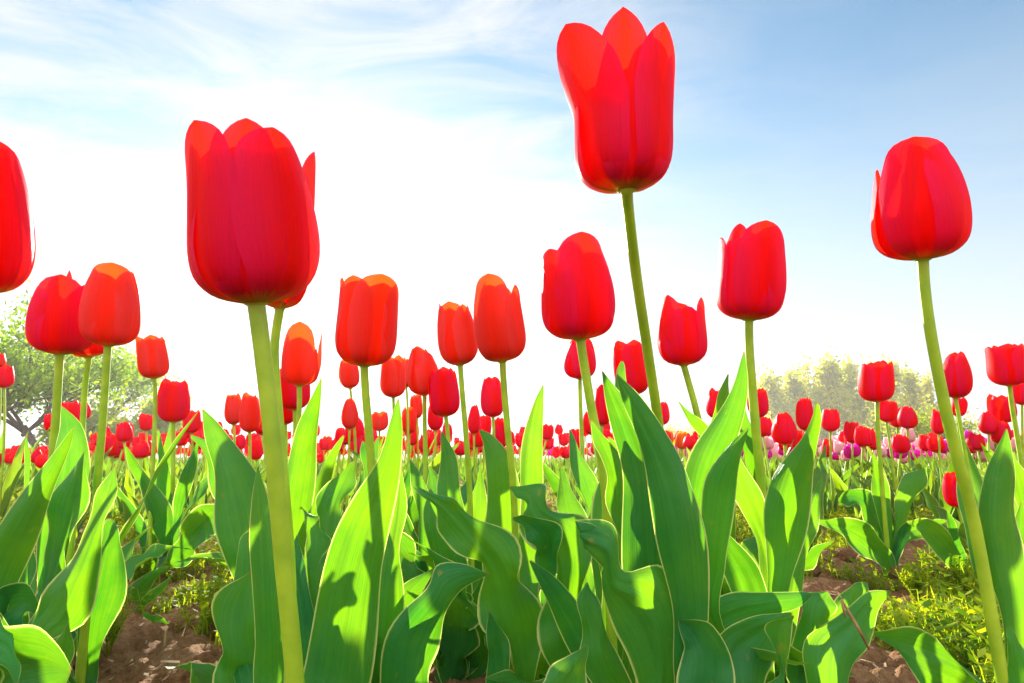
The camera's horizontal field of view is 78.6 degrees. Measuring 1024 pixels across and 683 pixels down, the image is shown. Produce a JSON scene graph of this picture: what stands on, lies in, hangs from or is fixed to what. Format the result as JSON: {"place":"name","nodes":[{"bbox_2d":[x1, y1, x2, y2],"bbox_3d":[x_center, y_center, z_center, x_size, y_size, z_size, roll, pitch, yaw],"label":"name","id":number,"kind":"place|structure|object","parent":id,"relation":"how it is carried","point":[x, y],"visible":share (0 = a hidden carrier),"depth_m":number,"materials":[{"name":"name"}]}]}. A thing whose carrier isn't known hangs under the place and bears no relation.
{"place":"outdoors","nodes":[
{"label":"outdoors","id":0,"kind":"place"},
{"bbox_2d":[3,424,948,488],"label":"tulip field","id":1,"kind":"structure","parent":0,"point":[180,451],"depth_m":4.52,"materials":[{"name":"red plant"}]},
{"bbox_2d":[11,456,1001,682],"bbox_3d":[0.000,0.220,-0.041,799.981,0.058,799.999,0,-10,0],"label":"ground","id":2,"kind":"structure","parent":0,"point":[142,645],"depth_m":0.78,"materials":[{"name":"soil"}]},
{"bbox_2d":[0,142,35,292],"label":"tulip","id":3,"kind":"object","parent":2,"relation":"on","point":[17,245],"visible":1,"depth_m":0.33,"materials":[{"name":"red plant"}]},
{"bbox_2d":[0,364,49,519],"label":"tulip","id":4,"kind":"object","parent":2,"relation":"on","point":[7,376],"visible":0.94,"depth_m":1.90,"materials":[{"name":"red"}]},
{"bbox_2d":[0,613,71,682],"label":"tulip plant","id":5,"kind":"object","parent":2,"relation":"on","point":[32,654],"visible":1,"depth_m":0.36,"materials":[{"name":"green plant"}]},
{"bbox_2d":[0,274,92,663],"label":"tulip","id":6,"kind":"object","parent":2,"relation":"on","point":[51,324],"visible":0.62,"depth_m":0.58,"materials":[{"name":"red"}]},
{"bbox_2d":[0,280,110,413],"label":"tree","id":7,"kind":"object","parent":2,"relation":"on","point":[28,375],"visible":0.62,"depth_m":13.29,"materials":[{"name":"green plant"}]},
{"bbox_2d":[0,311,150,448],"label":"tree","id":8,"kind":"object","parent":2,"relation":"on","point":[119,376],"visible":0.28,"depth_m":15.83,"materials":[{"name":"green plant"}]},
{"bbox_2d":[27,262,141,682],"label":"tulip","id":9,"kind":"object","parent":2,"relation":"on","point":[83,591],"visible":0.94,"depth_m":0.58,"materials":[{"name":"red"}]},
{"bbox_2d":[60,399,112,486],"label":"tulip","id":10,"kind":"object","parent":2,"relation":"on","point":[73,408],"visible":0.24,"depth_m":1.81,"materials":[{"name":"red plant"}]},
{"bbox_2d":[25,345,179,439],"bbox_3d":[-14.917,1.799,21.985,5.298,4.899,4.181,9,-14,-40],"label":"tree","id":11,"kind":"object","parent":2,"relation":"on","point":[148,384],"visible":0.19,"depth_m":22.16,"materials":[{"name":"green plant"}]},
{"bbox_2d":[24,270,199,665],"bbox_3d":[-0.460,0.153,0.714,0.173,0.423,0.155,-10,-14,43],"label":"tulip","id":12,"kind":"object","parent":2,"relation":"on","point":[91,352],"visible":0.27,"depth_m":0.68,"materials":[{"name":"red"}]},
{"bbox_2d":[90,433,135,519],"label":"tulip","id":13,"kind":"object","parent":2,"relation":"on","point":[110,442],"visible":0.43,"depth_m":2.02,"materials":[{"name":"red plant"}]},
{"bbox_2d":[33,378,193,460],"bbox_3d":[-12.063,2.443,19.005,4.366,2.851,3.866,0,-10,0],"label":"tree","id":14,"kind":"object","parent":2,"relation":"on","point":[112,422],"visible":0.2,"depth_m":18.54,"materials":[{"name":"green plant"}]},
{"bbox_2d":[101,587,133,656],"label":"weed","id":15,"kind":"object","parent":2,"relation":"on","point":[114,629],"visible":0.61,"depth_m":0.72,"materials":[{"name":"green plant"}]},
{"bbox_2d":[131,540,158,580],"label":"weed","id":16,"kind":"object","parent":2,"relation":"on","point":[146,567],"visible":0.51,"depth_m":0.98,"materials":[{"name":"green plant"}]},
{"bbox_2d":[115,421,177,533],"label":"tulip","id":17,"kind":"object","parent":2,"relation":"on","point":[124,433],"visible":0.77,"depth_m":1.74,"materials":[{"name":"red"}]},
{"bbox_2d":[93,335,208,590],"bbox_3d":[-0.608,0.221,1.127,0.117,0.443,0.213,-6,-12,31],"label":"tulip","id":18,"kind":"object","parent":2,"relation":"on","point":[153,363],"visible":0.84,"depth_m":1.07,"materials":[{"name":"red"}]},
{"bbox_2d":[129,442,178,519],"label":"tulip","id":19,"kind":"object","parent":2,"relation":"on","point":[140,451],"visible":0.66,"depth_m":1.75,"materials":[{"name":"red plant"}]},
{"bbox_2d":[125,543,188,623],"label":"tulip plant","id":20,"kind":"object","parent":2,"relation":"on","point":[145,582],"visible":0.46,"depth_m":0.95,"materials":[{"name":"green plant"}]},
{"bbox_2d":[139,413,176,503],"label":"tulip","id":21,"kind":"object","parent":2,"relation":"on","point":[145,423],"visible":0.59,"depth_m":2.53,"materials":[{"name":"red plant"}]},
{"bbox_2d":[125,378,214,567],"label":"tulip","id":22,"kind":"object","parent":2,"relation":"on","point":[195,528],"visible":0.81,"depth_m":1.07,"materials":[{"name":"red"}]},
{"bbox_2d":[161,668,190,682],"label":"soil clod","id":23,"kind":"object","parent":2,"relation":"on","point":[179,675],"visible":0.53,"depth_m":0.61,"materials":[{"name":"brown soil"}]},
{"bbox_2d":[175,410,200,513],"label":"tulip","id":24,"kind":"object","parent":2,"relation":"on","point":[194,426],"visible":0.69,"depth_m":1.66,"materials":[{"name":"red plant"}]},
{"bbox_2d":[164,151,315,682],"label":"tulip","id":25,"kind":"object","parent":2,"relation":"on","point":[231,474],"visible":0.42,"depth_m":0.52,"materials":[{"name":"red"}]},
{"bbox_2d":[224,393,266,481],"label":"tulip","id":26,"kind":"object","parent":2,"relation":"on","point":[232,408],"visible":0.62,"depth_m":1.48,"materials":[{"name":"red plant"}]},
{"bbox_2d":[239,392,260,470],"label":"tulip","id":27,"kind":"object","parent":2,"relation":"on","point":[249,417],"visible":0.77,"depth_m":1.17,"materials":[{"name":"red plant"}]},
{"bbox_2d":[185,118,319,682],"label":"tulip","id":28,"kind":"object","parent":2,"relation":"on","point":[253,242],"visible":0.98,"depth_m":0.28,"materials":[{"name":"red plant"}]},
{"bbox_2d":[169,322,343,585],"bbox_3d":[-0.273,0.166,0.740,0.306,0.384,0.134,-8,-13,37],"label":"tulip","id":29,"kind":"object","parent":2,"relation":"on","point":[301,360],"visible":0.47,"depth_m":0.72,"materials":[{"name":"red"}]},
{"bbox_2d":[251,438,262,464],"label":"tulip","id":30,"kind":"object","parent":2,"relation":"on","point":[256,450],"visible":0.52,"depth_m":2.01,"materials":[{"name":"red plant"}]},
{"bbox_2d":[280,368,310,436],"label":"tulip","id":31,"kind":"object","parent":2,"relation":"on","point":[289,395],"visible":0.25,"depth_m":0.97,"materials":[{"name":"red plant"}]},
{"bbox_2d":[283,407,337,526],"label":"tulip","id":32,"kind":"object","parent":2,"relation":"on","point":[288,415],"visible":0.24,"depth_m":1.02,"materials":[{"name":"red plant"}]},
{"bbox_2d":[341,398,358,515],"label":"tulip","id":33,"kind":"object","parent":2,"relation":"on","point":[349,417],"visible":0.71,"depth_m":1.55,"materials":[{"name":"red plant"}]},
{"bbox_2d":[335,418,364,501],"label":"tulip","id":34,"kind":"object","parent":2,"relation":"on","point":[360,430],"visible":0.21,"depth_m":1.75,"materials":[{"name":"red plant"}]},
{"bbox_2d":[300,274,406,682],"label":"tulip","id":35,"kind":"object","parent":2,"relation":"on","point":[355,582],"visible":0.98,"depth_m":0.40,"materials":[{"name":"red"}]},
{"bbox_2d":[339,360,401,493],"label":"tulip","id":36,"kind":"object","parent":2,"relation":"on","point":[349,377],"visible":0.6,"depth_m":1.59,"materials":[{"name":"red plant"}]},
{"bbox_2d":[372,411,413,471],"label":"tulip","id":37,"kind":"object","parent":2,"relation":"on","point":[379,421],"visible":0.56,"depth_m":2.18,"materials":[{"name":"red plant"}]},
{"bbox_2d":[349,346,454,550],"bbox_3d":[-0.158,0.207,0.970,0.146,0.396,0.133,9,-14,-41],"label":"tulip","id":38,"kind":"object","parent":2,"relation":"on","point":[421,365],"visible":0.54,"depth_m":0.96,"materials":[{"name":"red plant"}]},
{"bbox_2d":[361,358,458,533],"bbox_3d":[-0.228,0.266,1.441,0.245,0.460,0.086,4,-11,-20],"label":"tulip","id":39,"kind":"object","parent":2,"relation":"on","point":[434,464],"visible":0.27,"depth_m":1.45,"materials":[{"name":"red"}]},
{"bbox_2d":[380,355,439,532],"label":"tulip","id":40,"kind":"object","parent":2,"relation":"on","point":[393,379],"visible":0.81,"depth_m":1.16,"materials":[{"name":"red plant"}]},
{"bbox_2d":[402,406,422,477],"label":"tulip","id":41,"kind":"object","parent":2,"relation":"on","point":[412,420],"visible":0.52,"depth_m":1.63,"materials":[{"name":"red plant"}]},
{"bbox_2d":[356,301,486,570],"bbox_3d":[-0.053,0.164,0.791,0.251,0.408,0.146,8,-13,-37],"label":"tulip","id":42,"kind":"object","parent":2,"relation":"on","point":[457,345],"visible":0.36,"depth_m":0.76,"materials":[{"name":"red"}]},
{"bbox_2d":[403,405,442,478],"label":"tulip","id":43,"kind":"object","parent":2,"relation":"on","point":[435,422],"visible":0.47,"depth_m":1.56,"materials":[{"name":"red plant"}]},
{"bbox_2d":[380,562,488,682],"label":"tulip plant","id":44,"kind":"object","parent":2,"relation":"on","point":[411,644],"visible":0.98,"depth_m":0.41,"materials":[{"name":"green plant"}]},
{"bbox_2d":[410,394,459,535],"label":"tulip","id":45,"kind":"object","parent":2,"relation":"on","point":[416,401],"visible":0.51,"depth_m":1.78,"materials":[{"name":"red plant"}]},
{"bbox_2d":[399,489,488,682],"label":"tulip plant","id":46,"kind":"object","parent":2,"relation":"on","point":[462,653],"visible":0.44,"depth_m":0.62,"materials":[{"name":"green plant"}]},
{"bbox_2d":[428,367,476,511],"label":"tulip","id":47,"kind":"object","parent":2,"relation":"on","point":[444,395],"visible":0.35,"depth_m":0.93,"materials":[{"name":"red plant"}]},
{"bbox_2d":[464,404,485,482],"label":"tulip","id":48,"kind":"object","parent":2,"relation":"on","point":[474,422],"visible":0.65,"depth_m":1.59,"materials":[{"name":"red plant"}]},
{"bbox_2d":[459,415,491,484],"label":"tulip","id":49,"kind":"object","parent":2,"relation":"on","point":[486,423],"visible":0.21,"depth_m":1.76,"materials":[{"name":"red plant"}]},
{"bbox_2d":[469,428,486,493],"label":"tulip","id":50,"kind":"object","parent":2,"relation":"on","point":[478,441],"visible":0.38,"depth_m":1.69,"materials":[{"name":"red plant"}]},
{"bbox_2d":[402,273,556,682],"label":"tulip","id":51,"kind":"object","parent":2,"relation":"on","point":[505,611],"visible":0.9,"depth_m":0.54,"materials":[{"name":"red"}]},
{"bbox_2d":[471,376,519,494],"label":"tulip","id":52,"kind":"object","parent":2,"relation":"on","point":[491,401],"visible":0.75,"depth_m":1.14,"materials":[{"name":"red plant"}]},
{"bbox_2d":[495,417,505,446],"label":"tulip","id":53,"kind":"object","parent":2,"relation":"on","point":[499,431],"visible":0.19,"depth_m":1.34,"materials":[{"name":"red plant"}]},
{"bbox_2d":[0,475,1004,682],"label":"weeds","id":54,"kind":"object","parent":2,"relation":"on","point":[979,632],"visible":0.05,"depth_m":0.89,"materials":[{"name":"green plant"}]},
{"bbox_2d":[543,339,595,506],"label":"tulip","id":55,"kind":"object","parent":2,"relation":"on","point":[571,365],"visible":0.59,"depth_m":1.15,"materials":[{"name":"red plant"}]},
{"bbox_2d":[580,384,608,564],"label":"tulip","id":56,"kind":"object","parent":2,"relation":"on","point":[601,409],"visible":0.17,"depth_m":1.04,"materials":[{"name":"red plant"}]},
{"bbox_2d":[573,340,647,508],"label":"tulip","id":57,"kind":"object","parent":2,"relation":"on","point":[630,355],"visible":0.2,"depth_m":0.82,"materials":[{"name":"red plant"}]},
{"bbox_2d":[543,7,734,682],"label":"tulip","id":58,"kind":"object","parent":2,"relation":"on","point":[617,77],"visible":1,"depth_m":0.35,"materials":[{"name":"red"}]},
{"bbox_2d":[484,232,809,682],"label":"tulip","id":59,"kind":"object","parent":2,"relation":"on","point":[577,298],"visible":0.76,"depth_m":0.46,"materials":[{"name":"red"}]},
{"bbox_2d":[686,388,719,454],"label":"tulip","id":60,"kind":"object","parent":2,"relation":"on","point":[711,400],"visible":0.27,"depth_m":1.58,"materials":[{"name":"red plant"}]},
{"bbox_2d":[656,295,833,595],"bbox_3d":[0.227,0.145,0.659,0.181,0.398,0.114,6,-12,-30],"label":"tulip","id":61,"kind":"object","parent":2,"relation":"on","point":[682,339],"visible":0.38,"depth_m":0.68,"materials":[{"name":"red plant"}]},
{"bbox_2d":[543,436,986,488],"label":"tulip field","id":62,"kind":"structure","parent":2,"relation":"on","point":[774,449],"depth_m":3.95,"materials":[{"name":"pink plant"}]},
{"bbox_2d":[760,417,770,491],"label":"tulip","id":63,"kind":"object","parent":2,"relation":"on","point":[764,428],"visible":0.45,"depth_m":1.77,"materials":[{"name":"red"}]},
{"bbox_2d":[742,388,792,536],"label":"tulip","id":64,"kind":"object","parent":2,"relation":"on","point":[763,404],"visible":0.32,"depth_m":1.42,"materials":[{"name":"red plant"}]},
{"bbox_2d":[685,220,853,682],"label":"tulip","id":65,"kind":"object","parent":2,"relation":"on","point":[782,515],"visible":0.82,"depth_m":0.47,"materials":[{"name":"red"}]},
{"bbox_2d":[756,364,800,436],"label":"poplar","id":66,"kind":"object","parent":2,"relation":"on","point":[776,398],"visible":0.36,"depth_m":69.71,"materials":[{"name":"green plant"}]},
{"bbox_2d":[771,412,796,456],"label":"tulip","id":67,"kind":"object","parent":2,"relation":"on","point":[784,431],"visible":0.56,"depth_m":1.46,"materials":[{"name":"red plant"}]},
{"bbox_2d":[776,364,815,430],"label":"poplar","id":68,"kind":"object","parent":2,"relation":"on","point":[798,389],"visible":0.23,"depth_m":72.52,"materials":[{"name":"green plant"}]},
{"bbox_2d":[719,582,890,682],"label":"tulip plant","id":69,"kind":"object","parent":2,"relation":"on","point":[828,642],"visible":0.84,"depth_m":0.41,"materials":[{"name":"green plant"}]},
{"bbox_2d":[795,398,826,551],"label":"tulip","id":70,"kind":"object","parent":2,"relation":"on","point":[804,412],"visible":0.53,"depth_m":1.33,"materials":[{"name":"red"}]},
{"bbox_2d":[786,351,837,439],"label":"poplar","id":71,"kind":"object","parent":2,"relation":"on","point":[804,375],"visible":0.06,"depth_m":76.32,"materials":[{"name":"green plant"}]},
{"bbox_2d":[807,346,866,443],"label":"poplar","id":72,"kind":"object","parent":2,"relation":"on","point":[827,394],"visible":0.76,"depth_m":69.64,"materials":[{"name":"green plant"}]},
{"bbox_2d":[821,409,864,517],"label":"tulip","id":73,"kind":"object","parent":2,"relation":"on","point":[830,421],"visible":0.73,"depth_m":2.15,"materials":[{"name":"red"}]},
{"bbox_2d":[835,547,855,561],"bbox_3d":[0.737,0.474,1.384,0.045,0.035,0.049,-2,-10,9],"label":"soil clod","id":74,"kind":"object","parent":2,"relation":"on","point":[843,554],"visible":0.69,"depth_m":1.37,"materials":[{"name":"brown soil"}]},
{"bbox_2d":[835,354,875,431],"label":"poplar","id":75,"kind":"object","parent":2,"relation":"on","point":[852,383],"visible":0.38,"depth_m":72.26,"materials":[{"name":"green plant"}]},
{"bbox_2d":[829,421,887,516],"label":"tulip","id":76,"kind":"object","parent":2,"relation":"on","point":[840,487],"visible":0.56,"depth_m":2.08,"materials":[{"name":"red plant"}]},
{"bbox_2d":[851,426,870,520],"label":"tulip","id":77,"kind":"object","parent":2,"relation":"on","point":[862,437],"visible":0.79,"depth_m":1.79,"materials":[{"name":"red plant"}]},
{"bbox_2d":[845,443,887,488],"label":"tulip","id":78,"kind":"object","parent":2,"relation":"on","point":[856,450],"visible":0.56,"depth_m":2.14,"materials":[{"name":"pink"}]},
{"bbox_2d":[852,434,910,528],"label":"tulip","id":79,"kind":"object","parent":2,"relation":"on","point":[900,444],"visible":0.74,"depth_m":1.65,"materials":[{"name":"red plant"}]},
{"bbox_2d":[819,360,946,578],"bbox_3d":[0.668,0.240,1.140,0.257,0.408,0.125,-2,-11,11],"label":"tulip","id":80,"kind":"object","parent":2,"relation":"on","point":[874,535],"visible":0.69,"depth_m":1.14,"materials":[{"name":"red"}]},
{"bbox_2d":[866,400,914,511],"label":"tulip","id":81,"kind":"object","parent":2,"relation":"on","point":[888,411],"visible":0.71,"depth_m":2.03,"materials":[{"name":"red"}]},
{"bbox_2d":[869,353,919,440],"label":"poplar","id":82,"kind":"object","parent":2,"relation":"on","point":[898,399],"visible":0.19,"depth_m":69.46,"materials":[{"name":"green plant"}]},
{"bbox_2d":[883,406,917,519],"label":"tulip","id":83,"kind":"object","parent":2,"relation":"on","point":[907,418],"visible":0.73,"depth_m":2.11,"materials":[{"name":"red plant"}]},
{"bbox_2d":[894,558,930,601],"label":"weed","id":84,"kind":"object","parent":2,"relation":"on","point":[918,576],"visible":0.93,"depth_m":0.93,"materials":[{"name":"green plant"}]},
{"bbox_2d":[900,427,929,510],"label":"tulip","id":85,"kind":"object","parent":2,"relation":"on","point":[912,438],"visible":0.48,"depth_m":2.54,"materials":[{"name":"plant"}]},
{"bbox_2d":[898,362,937,437],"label":"poplar","id":86,"kind":"object","parent":2,"relation":"on","point":[911,384],"visible":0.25,"depth_m":72.25,"materials":[{"name":"green plant"}]},
{"bbox_2d":[867,398,980,439],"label":"bush","id":87,"kind":"object","parent":2,"relation":"on","point":[922,427],"visible":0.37,"depth_m":23.45,"materials":[{"name":"green plant"}]},
{"bbox_2d":[918,434,939,504],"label":"tulip","id":88,"kind":"object","parent":2,"relation":"on","point":[922,440],"visible":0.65,"depth_m":2.02,"materials":[{"name":"red plant"}]},
{"bbox_2d":[905,409,954,529],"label":"tulip","id":89,"kind":"object","parent":2,"relation":"on","point":[938,430],"visible":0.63,"depth_m":1.73,"materials":[{"name":"red"}]},
{"bbox_2d":[917,371,955,435],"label":"poplar","id":90,"kind":"object","parent":2,"relation":"on","point":[926,387],"visible":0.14,"depth_m":76.04,"materials":[{"name":"green plant"}]},
{"bbox_2d":[907,472,969,573],"bbox_3d":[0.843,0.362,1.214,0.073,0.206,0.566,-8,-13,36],"label":"tulip","id":91,"kind":"object","parent":2,"relation":"on","point":[942,542],"visible":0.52,"depth_m":1.07,"materials":[{"name":"red"}]},
{"bbox_2d":[926,436,959,521],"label":"tulip","id":92,"kind":"object","parent":2,"relation":"on","point":[932,444],"visible":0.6,"depth_m":1.85,"materials":[{"name":"red plant"}]},
{"bbox_2d":[871,136,1023,682],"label":"tulip","id":93,"kind":"object","parent":2,"relation":"on","point":[921,211],"visible":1,"depth_m":0.41,"materials":[{"name":"red"}]},
{"bbox_2d":[942,552,976,595],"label":"weed","id":94,"kind":"object","parent":2,"relation":"on","point":[958,575],"visible":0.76,"depth_m":1.00,"materials":[{"name":"green plant"}]},
{"bbox_2d":[943,351,982,583],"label":"tulip","id":95,"kind":"object","parent":2,"relation":"on","point":[958,374],"visible":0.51,"depth_m":1.01,"materials":[{"name":"red plant"}]},
{"bbox_2d":[951,397,986,470],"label":"tulip","id":96,"kind":"object","parent":2,"relation":"on","point":[963,404],"visible":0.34,"depth_m":2.12,"materials":[{"name":"red plant"}]},
{"bbox_2d":[968,432,985,469],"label":"tulip","id":97,"kind":"object","parent":2,"relation":"on","point":[974,440],"visible":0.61,"depth_m":1.88,"materials":[{"name":"red plant"}]},
{"bbox_2d":[947,343,1023,478],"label":"tulip","id":98,"kind":"object","parent":2,"relation":"on","point":[1004,364],"visible":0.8,"depth_m":1.07,"materials":[{"name":"red plant"}]},
{"bbox_2d":[978,411,997,452],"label":"tulip","id":99,"kind":"object","parent":2,"relation":"on","point":[987,424],"visible":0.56,"depth_m":1.67,"materials":[{"name":"red plant"}]},
{"bbox_2d":[978,394,1017,475],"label":"tulip","id":100,"kind":"object","parent":2,"relation":"on","point":[998,407],"visible":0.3,"depth_m":1.70,"materials":[{"name":"red plant"}]},
{"bbox_2d":[974,383,1023,456],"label":"tulip","id":101,"kind":"object","parent":2,"relation":"on","point":[1018,393],"visible":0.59,"depth_m":1.88,"materials":[{"name":"red plant"}]},
{"bbox_2d":[991,420,1011,442],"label":"tulip","id":102,"kind":"object","parent":2,"relation":"on","point":[997,435],"visible":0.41,"depth_m":1.67,"materials":[{"name":"red plant"}]},
{"bbox_2d":[1012,452,1023,544],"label":"tulip plant","id":103,"kind":"object","parent":2,"relation":"on","point":[1019,498],"visible":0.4,"depth_m":0.62,"materials":[{"name":"green plant"}]},
{"bbox_2d":[0,0,1023,455],"label":"sky","id":104,"kind":"structure","parent":0,"point":[441,135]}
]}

